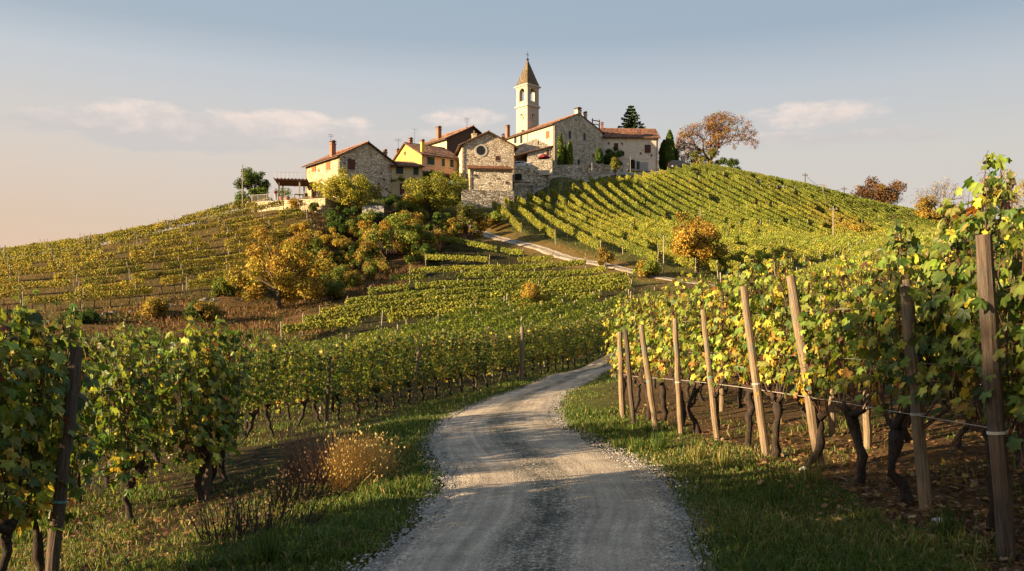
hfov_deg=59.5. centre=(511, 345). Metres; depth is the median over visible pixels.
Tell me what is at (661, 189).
vine row
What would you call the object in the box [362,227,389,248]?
scrub bush
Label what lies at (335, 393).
grapevine
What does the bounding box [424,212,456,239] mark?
scrub bush
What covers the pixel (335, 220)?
laurel bush
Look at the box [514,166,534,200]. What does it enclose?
yard wall
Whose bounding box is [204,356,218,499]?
wooden post
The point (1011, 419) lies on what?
wooden post
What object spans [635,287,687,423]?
grapevine
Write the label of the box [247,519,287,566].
grass tuft
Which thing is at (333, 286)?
scrub bush
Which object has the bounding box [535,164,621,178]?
churchyard wall
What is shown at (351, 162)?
window
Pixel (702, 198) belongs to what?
vine row
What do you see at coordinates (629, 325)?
grapevine
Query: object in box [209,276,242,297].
scrub bush
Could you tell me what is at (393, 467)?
dry weed
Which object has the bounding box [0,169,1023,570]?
terrain
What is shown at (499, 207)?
vine row
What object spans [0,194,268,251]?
vine row
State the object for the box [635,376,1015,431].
trellis wire
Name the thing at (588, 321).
grapevine
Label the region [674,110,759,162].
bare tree
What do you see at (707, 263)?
vine row
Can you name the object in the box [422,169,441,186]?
porch vine
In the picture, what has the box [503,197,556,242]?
vine row
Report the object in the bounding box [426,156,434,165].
window
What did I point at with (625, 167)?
gate pillar
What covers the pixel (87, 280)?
vine row
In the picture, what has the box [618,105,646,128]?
spruce tree
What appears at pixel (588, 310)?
vine row
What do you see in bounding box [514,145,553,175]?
church lean to
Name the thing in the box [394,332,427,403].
grapevine
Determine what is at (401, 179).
wall vine
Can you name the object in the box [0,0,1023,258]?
sky
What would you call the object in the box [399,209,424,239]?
dogwood bush
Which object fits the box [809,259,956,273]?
vine row
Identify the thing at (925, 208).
rowan tree
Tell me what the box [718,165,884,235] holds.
vine row
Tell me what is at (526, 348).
grapevine
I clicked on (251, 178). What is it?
tree
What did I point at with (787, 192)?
vine row
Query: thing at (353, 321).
vine row
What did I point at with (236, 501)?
dry weed
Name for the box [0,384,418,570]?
fallen leaves
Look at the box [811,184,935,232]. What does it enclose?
vine row
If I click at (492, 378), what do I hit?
wooden post
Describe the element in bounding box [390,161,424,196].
olive house
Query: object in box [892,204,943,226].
vine row
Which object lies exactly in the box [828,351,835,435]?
wooden post
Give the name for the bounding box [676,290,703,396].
grapevine
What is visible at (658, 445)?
grass tuft
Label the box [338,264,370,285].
bramble bush
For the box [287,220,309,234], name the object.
scrub bush
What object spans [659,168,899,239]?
vine row
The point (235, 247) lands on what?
vine row
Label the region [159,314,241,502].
grapevine
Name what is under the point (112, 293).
vine row
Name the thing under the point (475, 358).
grapevine
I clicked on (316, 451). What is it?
dry weed
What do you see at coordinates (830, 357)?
trellis wire
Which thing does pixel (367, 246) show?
scrub bush
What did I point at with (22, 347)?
grapevine
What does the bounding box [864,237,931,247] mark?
vine row
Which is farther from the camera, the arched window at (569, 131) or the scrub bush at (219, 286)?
the arched window at (569, 131)
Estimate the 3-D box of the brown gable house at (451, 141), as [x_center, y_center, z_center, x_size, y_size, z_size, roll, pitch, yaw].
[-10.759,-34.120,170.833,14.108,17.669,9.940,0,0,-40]
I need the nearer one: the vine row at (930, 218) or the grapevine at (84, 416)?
the grapevine at (84, 416)
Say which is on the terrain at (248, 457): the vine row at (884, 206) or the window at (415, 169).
the vine row at (884, 206)
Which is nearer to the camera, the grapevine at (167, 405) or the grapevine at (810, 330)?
the grapevine at (810, 330)
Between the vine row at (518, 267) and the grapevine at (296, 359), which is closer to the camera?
the grapevine at (296, 359)
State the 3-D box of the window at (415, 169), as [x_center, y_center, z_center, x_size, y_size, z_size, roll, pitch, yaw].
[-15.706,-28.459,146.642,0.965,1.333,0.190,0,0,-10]
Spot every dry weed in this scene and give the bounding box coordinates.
[180,481,307,544]
[228,484,342,538]
[260,458,359,509]
[275,418,357,485]
[287,428,380,486]
[316,423,399,492]
[345,432,416,474]
[387,450,419,466]
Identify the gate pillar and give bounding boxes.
[622,164,627,172]
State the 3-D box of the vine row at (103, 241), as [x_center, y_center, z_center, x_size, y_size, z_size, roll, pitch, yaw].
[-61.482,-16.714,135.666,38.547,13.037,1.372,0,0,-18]
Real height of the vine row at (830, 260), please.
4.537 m
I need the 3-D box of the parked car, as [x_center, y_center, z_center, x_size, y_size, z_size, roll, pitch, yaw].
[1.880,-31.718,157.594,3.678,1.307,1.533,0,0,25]
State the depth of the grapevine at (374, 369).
30.09 m
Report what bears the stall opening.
attached to the yard wall at (523, 189)
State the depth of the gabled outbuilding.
172.22 m
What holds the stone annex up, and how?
on the terrain at (248, 457)
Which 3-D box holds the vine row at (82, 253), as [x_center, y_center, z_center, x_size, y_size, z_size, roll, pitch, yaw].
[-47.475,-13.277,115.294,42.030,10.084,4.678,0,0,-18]
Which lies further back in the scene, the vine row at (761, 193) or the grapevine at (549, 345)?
the vine row at (761, 193)
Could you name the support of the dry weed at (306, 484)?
on the terrain at (248, 457)
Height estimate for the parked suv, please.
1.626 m
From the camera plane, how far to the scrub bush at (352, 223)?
122.65 m
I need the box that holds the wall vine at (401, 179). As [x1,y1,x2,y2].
[390,176,414,186]
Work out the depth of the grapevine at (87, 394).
13.85 m
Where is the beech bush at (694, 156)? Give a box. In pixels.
[688,147,720,170]
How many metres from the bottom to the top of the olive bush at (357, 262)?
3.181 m
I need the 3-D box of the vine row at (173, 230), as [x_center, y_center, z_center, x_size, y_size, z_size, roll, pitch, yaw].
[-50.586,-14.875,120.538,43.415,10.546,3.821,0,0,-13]
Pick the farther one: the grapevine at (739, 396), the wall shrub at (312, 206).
the wall shrub at (312, 206)
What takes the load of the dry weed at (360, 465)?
on the terrain at (248, 457)
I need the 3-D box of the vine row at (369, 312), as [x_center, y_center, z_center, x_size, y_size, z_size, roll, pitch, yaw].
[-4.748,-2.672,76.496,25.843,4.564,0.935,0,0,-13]
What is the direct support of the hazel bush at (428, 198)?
on the terrain at (248, 457)
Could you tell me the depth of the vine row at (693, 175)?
157.20 m
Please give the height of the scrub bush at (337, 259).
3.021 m
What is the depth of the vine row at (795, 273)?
82.80 m
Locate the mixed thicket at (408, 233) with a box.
[355,209,420,258]
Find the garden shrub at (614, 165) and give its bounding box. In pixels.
[610,157,620,176]
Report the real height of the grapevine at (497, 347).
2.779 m
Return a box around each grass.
[0,347,1023,570]
[3,207,460,358]
[457,220,509,238]
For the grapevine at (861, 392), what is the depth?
13.80 m
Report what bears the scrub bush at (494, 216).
on the terrain at (248, 457)
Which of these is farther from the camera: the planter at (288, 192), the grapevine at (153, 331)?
the planter at (288, 192)
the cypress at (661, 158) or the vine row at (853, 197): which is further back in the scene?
the cypress at (661, 158)
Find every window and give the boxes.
[312,161,315,172]
[326,159,329,170]
[347,159,355,170]
[396,167,403,174]
[413,167,418,175]
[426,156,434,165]
[441,158,445,167]
[449,159,454,168]
[475,144,486,156]
[545,130,549,139]
[568,130,571,139]
[582,132,586,141]
[645,145,650,152]
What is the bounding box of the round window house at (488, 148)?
[454,130,518,195]
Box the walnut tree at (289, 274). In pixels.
[223,224,334,308]
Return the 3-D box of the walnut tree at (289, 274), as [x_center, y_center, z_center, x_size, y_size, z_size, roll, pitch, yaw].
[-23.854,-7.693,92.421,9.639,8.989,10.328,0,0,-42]
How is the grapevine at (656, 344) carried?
on the terrain at (248, 457)
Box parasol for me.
[538,154,549,158]
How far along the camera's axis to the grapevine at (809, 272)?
14.90 m
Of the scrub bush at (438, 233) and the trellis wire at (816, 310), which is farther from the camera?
the scrub bush at (438, 233)
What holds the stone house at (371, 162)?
on the terrain at (248, 457)
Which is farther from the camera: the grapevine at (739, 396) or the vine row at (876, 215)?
the vine row at (876, 215)
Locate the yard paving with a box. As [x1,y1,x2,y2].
[516,166,549,175]
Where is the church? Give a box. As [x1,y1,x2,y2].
[505,107,604,165]
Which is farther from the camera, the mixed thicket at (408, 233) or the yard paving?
the yard paving
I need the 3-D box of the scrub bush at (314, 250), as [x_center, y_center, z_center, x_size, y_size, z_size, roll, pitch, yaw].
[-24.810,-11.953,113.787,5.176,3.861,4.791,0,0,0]
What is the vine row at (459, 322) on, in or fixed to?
on the terrain at (248, 457)
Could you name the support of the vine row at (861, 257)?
on the terrain at (248, 457)
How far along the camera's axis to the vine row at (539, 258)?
111.43 m
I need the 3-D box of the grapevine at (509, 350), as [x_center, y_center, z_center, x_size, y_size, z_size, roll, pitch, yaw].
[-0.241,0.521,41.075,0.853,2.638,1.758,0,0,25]
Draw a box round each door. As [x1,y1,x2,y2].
[311,185,315,196]
[399,183,404,195]
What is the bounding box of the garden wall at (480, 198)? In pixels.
[462,189,513,207]
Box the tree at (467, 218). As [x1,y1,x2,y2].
[447,204,489,247]
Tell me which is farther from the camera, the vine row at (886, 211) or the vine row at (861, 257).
the vine row at (886, 211)
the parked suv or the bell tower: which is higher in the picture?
the bell tower
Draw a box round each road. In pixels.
[363,225,739,570]
[550,170,675,181]
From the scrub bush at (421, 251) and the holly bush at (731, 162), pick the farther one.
the holly bush at (731, 162)
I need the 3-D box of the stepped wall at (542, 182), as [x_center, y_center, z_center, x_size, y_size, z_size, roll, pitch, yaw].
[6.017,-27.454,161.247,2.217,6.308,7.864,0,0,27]
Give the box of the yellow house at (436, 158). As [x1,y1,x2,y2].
[393,137,459,191]
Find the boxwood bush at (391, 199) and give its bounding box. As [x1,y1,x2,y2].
[382,193,400,211]
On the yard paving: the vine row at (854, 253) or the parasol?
the parasol
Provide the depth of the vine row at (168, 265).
104.05 m
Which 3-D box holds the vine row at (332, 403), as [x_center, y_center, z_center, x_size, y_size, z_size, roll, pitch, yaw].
[1.929,-1.179,52.749,1.515,8.054,58.208,0,0,22]
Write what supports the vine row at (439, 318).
on the terrain at (248, 457)
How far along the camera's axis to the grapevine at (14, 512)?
7.86 m
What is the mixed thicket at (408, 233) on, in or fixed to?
on the terrain at (248, 457)
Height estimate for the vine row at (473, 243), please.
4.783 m
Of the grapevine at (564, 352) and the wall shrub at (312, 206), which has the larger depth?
the wall shrub at (312, 206)
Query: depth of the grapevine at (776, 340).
17.12 m
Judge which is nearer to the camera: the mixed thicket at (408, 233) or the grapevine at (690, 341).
the grapevine at (690, 341)
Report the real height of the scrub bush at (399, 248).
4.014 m
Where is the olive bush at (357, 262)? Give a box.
[341,251,381,271]
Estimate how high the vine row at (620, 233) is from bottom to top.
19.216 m
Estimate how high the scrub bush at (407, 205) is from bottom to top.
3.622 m
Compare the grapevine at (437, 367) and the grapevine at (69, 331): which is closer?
the grapevine at (69, 331)
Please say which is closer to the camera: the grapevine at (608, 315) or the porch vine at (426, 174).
the grapevine at (608, 315)
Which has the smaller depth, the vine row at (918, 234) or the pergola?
the vine row at (918, 234)
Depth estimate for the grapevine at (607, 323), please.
21.12 m
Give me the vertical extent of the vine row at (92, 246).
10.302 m
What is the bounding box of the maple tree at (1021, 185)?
[980,170,1023,220]
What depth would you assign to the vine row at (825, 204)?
158.86 m
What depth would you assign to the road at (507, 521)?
9.64 m
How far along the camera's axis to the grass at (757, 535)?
9.18 m
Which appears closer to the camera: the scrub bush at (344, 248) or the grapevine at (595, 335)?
the grapevine at (595, 335)
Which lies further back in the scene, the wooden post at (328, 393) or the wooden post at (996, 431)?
the wooden post at (328, 393)
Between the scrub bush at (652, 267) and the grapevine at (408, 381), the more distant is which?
the scrub bush at (652, 267)
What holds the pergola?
on the terrain at (248, 457)
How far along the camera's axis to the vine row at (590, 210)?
127.21 m
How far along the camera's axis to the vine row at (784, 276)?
80.47 m
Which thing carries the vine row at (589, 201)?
on the terrain at (248, 457)
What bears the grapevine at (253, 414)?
on the terrain at (248, 457)
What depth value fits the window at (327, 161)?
142.51 m
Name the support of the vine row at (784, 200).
on the terrain at (248, 457)
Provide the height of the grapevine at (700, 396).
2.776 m
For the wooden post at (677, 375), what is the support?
on the terrain at (248, 457)
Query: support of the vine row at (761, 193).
on the terrain at (248, 457)
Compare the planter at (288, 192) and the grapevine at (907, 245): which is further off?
the planter at (288, 192)
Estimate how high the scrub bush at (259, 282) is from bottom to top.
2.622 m
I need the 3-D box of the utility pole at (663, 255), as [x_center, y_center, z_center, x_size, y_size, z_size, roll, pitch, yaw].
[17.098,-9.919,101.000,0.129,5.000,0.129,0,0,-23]
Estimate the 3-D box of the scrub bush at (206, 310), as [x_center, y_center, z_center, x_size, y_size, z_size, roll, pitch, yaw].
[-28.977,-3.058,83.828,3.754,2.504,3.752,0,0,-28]
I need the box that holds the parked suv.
[668,160,689,168]
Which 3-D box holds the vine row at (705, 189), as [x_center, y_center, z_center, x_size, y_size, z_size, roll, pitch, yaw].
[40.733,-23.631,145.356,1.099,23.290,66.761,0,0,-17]
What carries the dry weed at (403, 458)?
on the terrain at (248, 457)
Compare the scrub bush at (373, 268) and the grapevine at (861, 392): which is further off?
the scrub bush at (373, 268)
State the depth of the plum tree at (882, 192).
186.71 m
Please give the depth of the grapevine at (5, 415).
7.26 m
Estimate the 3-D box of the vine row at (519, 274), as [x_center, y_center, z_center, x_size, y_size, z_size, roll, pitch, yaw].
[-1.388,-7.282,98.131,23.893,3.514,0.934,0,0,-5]
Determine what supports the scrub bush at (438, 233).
on the terrain at (248, 457)
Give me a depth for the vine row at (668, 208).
126.40 m
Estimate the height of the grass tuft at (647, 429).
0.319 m
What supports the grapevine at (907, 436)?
on the terrain at (248, 457)
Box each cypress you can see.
[556,133,563,164]
[563,144,567,164]
[567,140,573,164]
[595,147,603,163]
[659,139,666,169]
[664,129,675,168]
[674,149,678,169]
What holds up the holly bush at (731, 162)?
on the terrain at (248, 457)
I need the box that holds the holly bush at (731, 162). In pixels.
[718,157,739,175]
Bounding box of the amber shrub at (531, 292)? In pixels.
[511,281,548,316]
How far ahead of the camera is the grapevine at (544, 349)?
45.20 m
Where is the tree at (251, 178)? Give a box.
[232,166,273,209]
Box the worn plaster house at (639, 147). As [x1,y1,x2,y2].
[600,122,660,170]
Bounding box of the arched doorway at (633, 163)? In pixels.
[629,159,635,169]
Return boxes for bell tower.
[514,52,540,132]
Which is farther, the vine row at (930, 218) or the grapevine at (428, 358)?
the vine row at (930, 218)
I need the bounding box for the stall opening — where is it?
[515,174,521,179]
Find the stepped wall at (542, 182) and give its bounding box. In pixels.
[535,172,550,192]
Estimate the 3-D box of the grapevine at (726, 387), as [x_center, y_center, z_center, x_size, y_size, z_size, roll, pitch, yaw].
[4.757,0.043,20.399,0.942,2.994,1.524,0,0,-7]
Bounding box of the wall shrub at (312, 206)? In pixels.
[308,202,318,215]
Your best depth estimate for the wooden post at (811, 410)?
10.95 m
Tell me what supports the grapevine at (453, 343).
on the terrain at (248, 457)
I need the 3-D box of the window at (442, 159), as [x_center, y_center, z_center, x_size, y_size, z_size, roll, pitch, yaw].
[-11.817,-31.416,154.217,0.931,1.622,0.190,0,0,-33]
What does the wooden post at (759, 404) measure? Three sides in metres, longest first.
2.653 x 0.128 x 0.123 m
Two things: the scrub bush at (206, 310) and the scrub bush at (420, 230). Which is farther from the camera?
the scrub bush at (420, 230)
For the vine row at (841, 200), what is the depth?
165.62 m
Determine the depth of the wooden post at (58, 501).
8.29 m
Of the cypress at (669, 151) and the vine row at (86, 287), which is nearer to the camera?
the vine row at (86, 287)
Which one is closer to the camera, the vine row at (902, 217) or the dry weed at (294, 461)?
the dry weed at (294, 461)
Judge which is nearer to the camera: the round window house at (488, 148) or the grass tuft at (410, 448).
the grass tuft at (410, 448)
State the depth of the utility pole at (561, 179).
156.96 m
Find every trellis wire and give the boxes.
[633,299,1022,328]
[633,352,1016,369]
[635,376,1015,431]
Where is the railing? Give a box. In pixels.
[251,194,270,201]
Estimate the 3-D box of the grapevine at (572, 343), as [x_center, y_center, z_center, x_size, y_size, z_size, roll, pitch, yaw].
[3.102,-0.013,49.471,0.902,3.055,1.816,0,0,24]
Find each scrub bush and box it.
[53,308,102,324]
[134,295,170,319]
[182,299,225,322]
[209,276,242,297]
[238,276,267,293]
[276,236,309,248]
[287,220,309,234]
[293,273,323,297]
[298,237,334,262]
[313,227,347,247]
[317,250,350,270]
[319,277,345,298]
[328,262,360,287]
[333,236,357,263]
[341,216,372,238]
[353,239,383,269]
[356,236,366,248]
[357,211,395,224]
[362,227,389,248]
[362,257,397,279]
[377,229,420,256]
[395,200,429,219]
[403,243,440,263]
[409,222,439,249]
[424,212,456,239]
[433,226,458,245]
[483,211,502,224]
[631,259,662,277]
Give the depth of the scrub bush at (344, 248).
114.65 m
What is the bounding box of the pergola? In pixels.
[274,172,310,200]
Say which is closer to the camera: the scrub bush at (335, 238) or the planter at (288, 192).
the scrub bush at (335, 238)
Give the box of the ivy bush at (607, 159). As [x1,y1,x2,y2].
[603,145,624,165]
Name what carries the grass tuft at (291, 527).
on the terrain at (248, 457)
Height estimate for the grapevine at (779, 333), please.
2.921 m
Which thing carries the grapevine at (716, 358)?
on the terrain at (248, 457)
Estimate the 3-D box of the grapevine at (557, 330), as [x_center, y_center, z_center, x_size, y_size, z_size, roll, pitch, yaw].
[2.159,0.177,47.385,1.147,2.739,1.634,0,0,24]
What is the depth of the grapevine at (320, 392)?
26.84 m
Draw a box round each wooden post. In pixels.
[45,346,82,570]
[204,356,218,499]
[324,356,330,423]
[411,346,419,403]
[475,340,478,389]
[491,335,494,382]
[520,327,523,380]
[617,332,624,418]
[623,330,635,424]
[639,325,658,429]
[673,318,683,434]
[701,309,719,440]
[719,338,724,411]
[740,286,769,456]
[786,275,824,467]
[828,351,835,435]
[863,343,871,448]
[900,279,932,512]
[975,234,1016,561]
[1009,418,1017,447]
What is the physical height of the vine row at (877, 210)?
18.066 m
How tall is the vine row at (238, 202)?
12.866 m
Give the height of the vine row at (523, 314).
7.084 m
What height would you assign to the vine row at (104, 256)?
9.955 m
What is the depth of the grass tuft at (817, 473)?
10.14 m
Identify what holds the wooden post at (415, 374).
on the terrain at (248, 457)
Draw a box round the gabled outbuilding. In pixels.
[515,139,552,165]
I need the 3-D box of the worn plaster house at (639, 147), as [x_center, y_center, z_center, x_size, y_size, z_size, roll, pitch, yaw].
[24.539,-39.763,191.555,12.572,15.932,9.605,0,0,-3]
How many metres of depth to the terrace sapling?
127.58 m
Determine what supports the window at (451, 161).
in the yellow house at (436, 158)
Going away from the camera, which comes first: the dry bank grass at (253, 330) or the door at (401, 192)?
the dry bank grass at (253, 330)
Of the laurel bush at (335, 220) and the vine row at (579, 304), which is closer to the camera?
the vine row at (579, 304)
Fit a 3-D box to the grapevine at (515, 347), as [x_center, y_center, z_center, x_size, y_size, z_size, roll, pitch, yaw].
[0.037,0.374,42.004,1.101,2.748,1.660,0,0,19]
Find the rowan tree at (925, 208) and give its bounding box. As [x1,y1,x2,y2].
[912,194,960,223]
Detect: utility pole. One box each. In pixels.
[242,164,242,204]
[561,166,562,189]
[663,235,663,275]
[829,206,836,234]
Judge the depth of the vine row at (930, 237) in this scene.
99.56 m
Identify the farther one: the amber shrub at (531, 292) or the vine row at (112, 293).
the vine row at (112, 293)
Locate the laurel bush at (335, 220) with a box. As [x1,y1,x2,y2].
[322,205,361,236]
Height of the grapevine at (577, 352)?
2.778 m
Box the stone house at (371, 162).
[294,134,397,197]
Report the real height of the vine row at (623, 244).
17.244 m
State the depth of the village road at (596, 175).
174.32 m
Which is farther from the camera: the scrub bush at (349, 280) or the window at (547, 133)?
the window at (547, 133)
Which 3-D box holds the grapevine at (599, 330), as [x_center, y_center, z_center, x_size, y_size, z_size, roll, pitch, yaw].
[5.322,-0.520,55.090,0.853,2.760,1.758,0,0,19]
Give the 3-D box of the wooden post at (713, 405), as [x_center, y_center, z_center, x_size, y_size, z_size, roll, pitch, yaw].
[3.198,0.617,14.400,0.120,2.402,0.112,-6,0,-9]
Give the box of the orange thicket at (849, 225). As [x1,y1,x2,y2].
[831,221,867,232]
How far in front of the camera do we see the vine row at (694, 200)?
143.42 m
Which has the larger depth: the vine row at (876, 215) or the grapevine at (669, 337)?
the vine row at (876, 215)
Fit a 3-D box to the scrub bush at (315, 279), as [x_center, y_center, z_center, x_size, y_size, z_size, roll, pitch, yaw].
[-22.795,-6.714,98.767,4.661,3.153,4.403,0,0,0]
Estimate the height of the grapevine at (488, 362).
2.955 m
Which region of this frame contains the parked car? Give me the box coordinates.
[514,161,533,165]
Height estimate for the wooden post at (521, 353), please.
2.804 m
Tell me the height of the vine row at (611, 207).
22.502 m
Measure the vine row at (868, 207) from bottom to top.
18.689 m
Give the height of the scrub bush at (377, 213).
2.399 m
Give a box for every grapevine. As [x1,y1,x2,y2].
[0,287,76,570]
[0,296,115,570]
[0,320,68,480]
[0,332,40,440]
[43,325,98,517]
[63,329,116,503]
[78,329,141,489]
[81,327,178,529]
[95,324,161,479]
[120,322,175,441]
[142,325,185,461]
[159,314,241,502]
[175,331,255,493]
[201,319,260,482]
[233,340,268,442]
[249,330,289,436]
[273,331,316,430]
[299,340,336,423]
[320,338,360,420]
[333,333,372,416]
[361,333,394,412]
[370,325,406,408]
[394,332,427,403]
[411,329,439,401]
[422,329,450,399]
[438,325,467,395]
[449,330,475,392]
[465,327,488,390]
[477,324,495,387]
[486,330,509,384]
[494,329,516,381]
[503,325,525,379]
[516,323,534,376]
[525,318,544,375]
[529,321,549,374]
[539,323,559,372]
[547,325,563,371]
[555,320,571,370]
[563,318,579,369]
[568,321,583,367]
[576,318,589,365]
[577,314,595,362]
[587,317,602,360]
[593,315,604,357]
[597,294,636,411]
[598,316,610,354]
[602,311,614,351]
[611,294,651,411]
[629,285,670,420]
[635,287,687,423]
[647,298,657,388]
[652,270,703,426]
[653,296,670,389]
[667,271,719,433]
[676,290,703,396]
[684,266,755,440]
[692,293,712,400]
[707,249,775,447]
[707,283,733,401]
[715,293,746,407]
[728,249,808,457]
[735,284,768,402]
[763,280,793,413]
[766,267,845,468]
[784,266,835,420]
[797,257,856,404]
[808,237,921,484]
[827,207,982,506]
[827,259,905,433]
[827,265,857,397]
[845,270,892,400]
[870,254,933,441]
[901,271,947,412]
[912,151,1023,535]
[915,257,977,449]
[953,203,1023,468]
[955,251,1023,465]
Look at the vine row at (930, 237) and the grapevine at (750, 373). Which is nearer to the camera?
the grapevine at (750, 373)
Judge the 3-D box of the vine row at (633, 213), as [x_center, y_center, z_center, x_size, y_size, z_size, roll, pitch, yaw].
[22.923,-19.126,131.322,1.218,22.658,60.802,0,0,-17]
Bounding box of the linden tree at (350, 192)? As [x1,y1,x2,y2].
[309,166,383,213]
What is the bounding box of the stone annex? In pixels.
[466,165,512,190]
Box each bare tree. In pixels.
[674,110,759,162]
[910,177,968,208]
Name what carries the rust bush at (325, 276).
on the terrain at (248, 457)
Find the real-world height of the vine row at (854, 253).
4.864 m
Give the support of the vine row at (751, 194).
on the terrain at (248, 457)
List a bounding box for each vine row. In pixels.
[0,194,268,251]
[0,207,301,255]
[0,208,304,259]
[0,218,307,271]
[0,221,311,276]
[0,224,314,277]
[0,243,282,286]
[0,244,298,292]
[0,258,265,306]
[2,196,283,252]
[5,199,249,247]
[6,206,225,256]
[9,269,272,311]
[236,287,656,429]
[238,289,629,418]
[253,291,598,386]
[253,293,568,361]
[272,295,537,361]
[280,299,563,339]
[282,296,505,353]
[302,289,599,335]
[319,279,631,320]
[345,274,629,305]
[367,269,627,302]
[390,264,605,283]
[408,257,586,282]
[425,253,553,267]
[439,234,524,263]
[491,199,523,236]
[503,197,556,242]
[515,194,602,248]
[527,192,660,261]
[538,188,697,272]
[548,185,720,278]
[559,183,740,280]
[568,179,757,275]
[579,178,776,275]
[587,175,793,269]
[598,175,807,268]
[608,175,822,261]
[616,175,835,258]
[625,175,850,253]
[634,173,863,251]
[642,171,873,246]
[651,170,881,242]
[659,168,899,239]
[667,167,912,237]
[675,165,923,237]
[682,164,935,237]
[690,162,939,237]
[699,163,936,236]
[707,163,965,236]
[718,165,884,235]
[728,167,901,235]
[734,168,992,233]
[749,171,904,233]
[753,173,917,233]
[764,174,1023,233]
[776,265,918,278]
[782,178,928,232]
[783,178,934,233]
[784,182,931,232]
[786,261,1020,275]
[796,266,879,275]
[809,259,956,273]
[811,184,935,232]
[812,184,938,232]
[815,258,953,271]
[823,254,952,265]
[827,188,931,230]
[828,189,940,231]
[834,250,955,260]
[841,249,927,261]
[844,193,941,231]
[848,245,953,256]
[853,195,939,229]
[856,242,932,252]
[861,197,942,228]
[864,198,941,230]
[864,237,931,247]
[870,233,990,246]
[874,200,941,229]
[878,229,992,240]
[881,202,942,227]
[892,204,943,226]
[899,205,952,227]
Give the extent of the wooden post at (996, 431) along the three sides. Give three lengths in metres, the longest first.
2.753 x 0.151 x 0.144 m
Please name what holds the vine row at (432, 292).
on the terrain at (248, 457)
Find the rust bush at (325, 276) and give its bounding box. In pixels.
[306,269,342,281]
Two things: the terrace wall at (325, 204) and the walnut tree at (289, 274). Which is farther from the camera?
the terrace wall at (325, 204)
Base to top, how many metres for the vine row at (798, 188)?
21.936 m
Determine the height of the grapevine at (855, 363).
2.867 m
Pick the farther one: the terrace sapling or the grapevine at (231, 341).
the terrace sapling
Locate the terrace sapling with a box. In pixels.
[287,197,304,208]
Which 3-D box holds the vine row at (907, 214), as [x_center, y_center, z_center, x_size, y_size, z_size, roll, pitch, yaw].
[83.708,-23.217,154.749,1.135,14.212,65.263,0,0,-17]
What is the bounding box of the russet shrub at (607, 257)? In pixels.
[597,247,615,266]
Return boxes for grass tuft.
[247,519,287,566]
[274,514,310,544]
[402,438,420,451]
[637,419,654,433]
[648,428,672,450]
[684,439,711,459]
[708,442,734,467]
[793,457,828,483]
[923,501,966,542]
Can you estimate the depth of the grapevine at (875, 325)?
17.71 m
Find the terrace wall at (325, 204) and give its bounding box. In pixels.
[253,198,337,213]
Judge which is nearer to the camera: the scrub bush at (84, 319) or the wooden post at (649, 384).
the wooden post at (649, 384)
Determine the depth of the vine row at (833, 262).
89.72 m
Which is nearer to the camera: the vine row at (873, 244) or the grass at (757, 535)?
the grass at (757, 535)
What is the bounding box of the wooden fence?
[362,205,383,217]
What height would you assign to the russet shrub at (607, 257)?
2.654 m
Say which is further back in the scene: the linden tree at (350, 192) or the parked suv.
the parked suv
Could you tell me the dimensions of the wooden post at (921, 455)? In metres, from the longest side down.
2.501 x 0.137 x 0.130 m
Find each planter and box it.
[276,187,285,200]
[282,187,292,199]
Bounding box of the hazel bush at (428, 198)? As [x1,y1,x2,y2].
[402,170,470,219]
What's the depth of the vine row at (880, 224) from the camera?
161.02 m
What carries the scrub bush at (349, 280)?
on the terrain at (248, 457)
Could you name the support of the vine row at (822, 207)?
on the terrain at (248, 457)
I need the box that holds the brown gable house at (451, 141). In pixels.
[414,117,481,152]
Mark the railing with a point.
(261, 197)
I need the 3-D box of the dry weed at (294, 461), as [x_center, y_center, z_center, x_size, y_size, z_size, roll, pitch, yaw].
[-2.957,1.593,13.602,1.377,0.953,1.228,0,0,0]
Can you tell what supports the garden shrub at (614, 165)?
on the terrain at (248, 457)
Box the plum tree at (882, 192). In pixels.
[849,176,906,203]
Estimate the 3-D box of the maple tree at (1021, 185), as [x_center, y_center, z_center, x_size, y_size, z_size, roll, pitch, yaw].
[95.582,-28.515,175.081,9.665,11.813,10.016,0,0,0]
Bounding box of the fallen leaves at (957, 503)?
[596,367,1023,570]
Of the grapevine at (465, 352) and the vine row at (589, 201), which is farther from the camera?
the vine row at (589, 201)
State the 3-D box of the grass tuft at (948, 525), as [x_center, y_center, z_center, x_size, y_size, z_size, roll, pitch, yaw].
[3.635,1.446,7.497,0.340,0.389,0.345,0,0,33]
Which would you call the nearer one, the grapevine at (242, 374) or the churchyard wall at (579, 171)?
the grapevine at (242, 374)
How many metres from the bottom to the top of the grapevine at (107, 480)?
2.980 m
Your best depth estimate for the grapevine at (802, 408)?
15.95 m
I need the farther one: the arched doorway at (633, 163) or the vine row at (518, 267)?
the arched doorway at (633, 163)
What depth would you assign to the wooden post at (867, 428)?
12.16 m
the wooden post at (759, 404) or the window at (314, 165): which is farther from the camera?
the window at (314, 165)
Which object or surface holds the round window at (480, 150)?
in the round window house at (488, 148)
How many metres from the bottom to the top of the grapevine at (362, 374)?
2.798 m
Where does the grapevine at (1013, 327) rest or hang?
on the terrain at (248, 457)
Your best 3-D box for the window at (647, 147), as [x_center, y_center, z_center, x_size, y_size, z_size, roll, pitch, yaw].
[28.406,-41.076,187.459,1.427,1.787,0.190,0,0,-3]
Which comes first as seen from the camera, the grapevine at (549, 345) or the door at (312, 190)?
the grapevine at (549, 345)
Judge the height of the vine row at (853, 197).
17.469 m
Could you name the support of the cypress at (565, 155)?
on the terrain at (248, 457)
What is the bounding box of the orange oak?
[669,211,727,273]
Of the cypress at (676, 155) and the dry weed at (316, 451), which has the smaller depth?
the dry weed at (316, 451)

